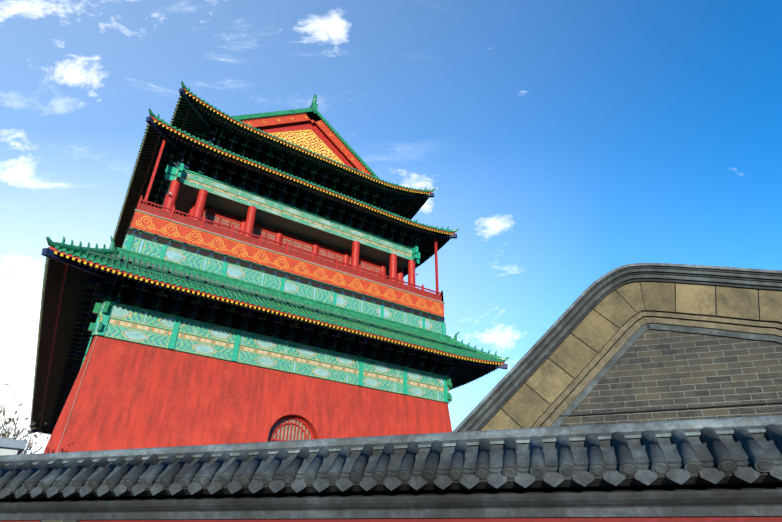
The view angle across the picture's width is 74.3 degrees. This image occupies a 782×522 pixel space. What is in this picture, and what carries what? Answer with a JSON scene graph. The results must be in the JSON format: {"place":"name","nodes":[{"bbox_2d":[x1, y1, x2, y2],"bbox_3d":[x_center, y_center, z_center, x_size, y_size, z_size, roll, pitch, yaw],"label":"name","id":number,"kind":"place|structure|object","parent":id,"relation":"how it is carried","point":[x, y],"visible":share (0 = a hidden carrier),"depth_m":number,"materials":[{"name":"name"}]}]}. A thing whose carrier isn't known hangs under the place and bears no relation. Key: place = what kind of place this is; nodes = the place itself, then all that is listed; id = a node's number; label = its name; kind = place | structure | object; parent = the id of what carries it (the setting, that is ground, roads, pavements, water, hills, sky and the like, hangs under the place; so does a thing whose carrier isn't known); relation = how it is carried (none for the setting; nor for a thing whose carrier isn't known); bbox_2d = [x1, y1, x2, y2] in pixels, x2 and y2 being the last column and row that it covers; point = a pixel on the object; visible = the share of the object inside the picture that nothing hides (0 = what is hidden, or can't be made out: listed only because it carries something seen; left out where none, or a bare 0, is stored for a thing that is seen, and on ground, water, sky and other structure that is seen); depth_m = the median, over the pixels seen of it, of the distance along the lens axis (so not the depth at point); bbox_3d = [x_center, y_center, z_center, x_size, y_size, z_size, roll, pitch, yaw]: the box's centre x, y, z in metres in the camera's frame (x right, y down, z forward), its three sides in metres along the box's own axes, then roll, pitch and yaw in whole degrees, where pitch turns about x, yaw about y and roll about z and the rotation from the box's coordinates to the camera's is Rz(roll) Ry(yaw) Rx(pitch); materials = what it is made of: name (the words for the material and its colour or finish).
{"place":"outdoors","nodes":[
{"label":"outdoors","id":0,"kind":"place"},
{"bbox_2d":[0,438,27,455],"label":"building","id":1,"kind":"structure","parent":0,"point":[11,447],"depth_m":16.00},
{"bbox_2d":[2,411,39,438],"bbox_3d":[-21.106,11.885,26.057,6.425,8.604,3.973,-5,-31,10],"label":"tree","id":2,"kind":"object","parent":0,"point":[19,430],"depth_m":27.32,"materials":[{"name":"plant"}]},
{"bbox_2d":[0,384,48,453],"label":"tree","id":3,"kind":"object","parent":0,"point":[27,446],"depth_m":23.29,"materials":[{"name":"plant"}]},
{"bbox_2d":[44,132,451,452],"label":"tower","id":4,"kind":"structure","parent":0,"point":[148,377],"depth_m":41.12,"materials":[{"name":"red paint"}]},
{"bbox_2d":[50,250,476,426],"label":"roof brackets","id":5,"kind":"object","parent":4,"relation":"on","point":[74,361],"visible":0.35,"depth_m":42.41,"materials":[{"name":"black wood"}]},
{"bbox_2d":[28,248,507,434],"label":"roof eaves","id":6,"kind":"object","parent":5,"relation":"on","point":[65,278],"visible":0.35,"depth_m":42.28,"materials":[{"name":"black wood"}]},
{"bbox_2d":[30,236,508,433],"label":"tower roof","id":7,"kind":"structure","parent":6,"relation":"on","point":[73,251],"depth_m":39.78,"materials":[{"name":"green tile"}]},
{"bbox_2d":[114,116,456,276],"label":"roof eaves","id":8,"kind":"object","parent":4,"relation":"on","point":[143,170],"visible":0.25,"depth_m":50.33,"materials":[{"name":"green wood"}]},
{"bbox_2d":[146,141,425,249],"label":"roof brackets","id":9,"kind":"object","parent":4,"relation":"on","point":[174,159],"visible":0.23,"depth_m":50.74,"materials":[{"name":"wood"}]},
{"bbox_2d":[127,227,444,322],"bbox_3d":[-22.108,13.617,66.714,30.160,0.714,56.160,18,-34,-27],"label":"tower dougong","id":10,"kind":"object","parent":4,"relation":"on","point":[247,261],"visible":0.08,"depth_m":44.55,"materials":[{"name":"orange wood"}]},
{"bbox_2d":[113,109,458,262],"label":"tower roof","id":11,"kind":"structure","parent":4,"relation":"on","point":[206,143],"depth_m":48.53,"materials":[{"name":"tile"}]},
{"bbox_2d":[135,211,441,312],"bbox_3d":[-22.091,12.650,67.275,30.014,1.474,56.014,18,-34,-27],"label":"decorative frieze","id":12,"kind":"object","parent":4,"relation":"attached to","point":[278,263],"visible":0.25,"depth_m":44.98,"materials":[{"name":"orange paint"}]},
{"bbox_2d":[136,138,443,301],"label":"tower railing columns","id":13,"kind":"structure","parent":4,"relation":"on","point":[246,230],"depth_m":48.76,"materials":[{"name":"red wood"}]},
{"bbox_2d":[194,108,398,212],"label":"roof brackets","id":14,"kind":"object","parent":4,"relation":"on","point":[207,137],"visible":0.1,"depth_m":55.93,"materials":[{"name":"wood"}]},
{"bbox_2d":[171,88,433,219],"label":"roof eaves","id":15,"kind":"object","parent":4,"relation":"on","point":[191,104],"visible":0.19,"depth_m":54.01,"materials":[{"name":"wood"}]},
{"bbox_2d":[170,81,434,217],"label":"roof","id":16,"kind":"structure","parent":4,"relation":"on","point":[243,124],"depth_m":53.17,"materials":[{"name":"green tile"}]},
{"bbox_2d":[215,95,379,178],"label":"roof gable","id":17,"kind":"structure","parent":16,"relation":"on","point":[312,129],"depth_m":60.74,"materials":[{"name":"paint"}]},
{"bbox_2d":[0,415,781,521],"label":"boundary wall","id":18,"kind":"structure","parent":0,"point":[716,470],"depth_m":5.46,"materials":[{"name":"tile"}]},
{"bbox_2d":[0,0,781,454],"label":"sky","id":19,"kind":"structure","parent":0,"point":[566,144],"materials":[{"name":"blue"}]},
{"bbox_2d":[452,263,781,431],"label":"gable wall","id":20,"kind":"structure","parent":0,"point":[641,342],"depth_m":7.48,"materials":[{"name":"grey brick"}]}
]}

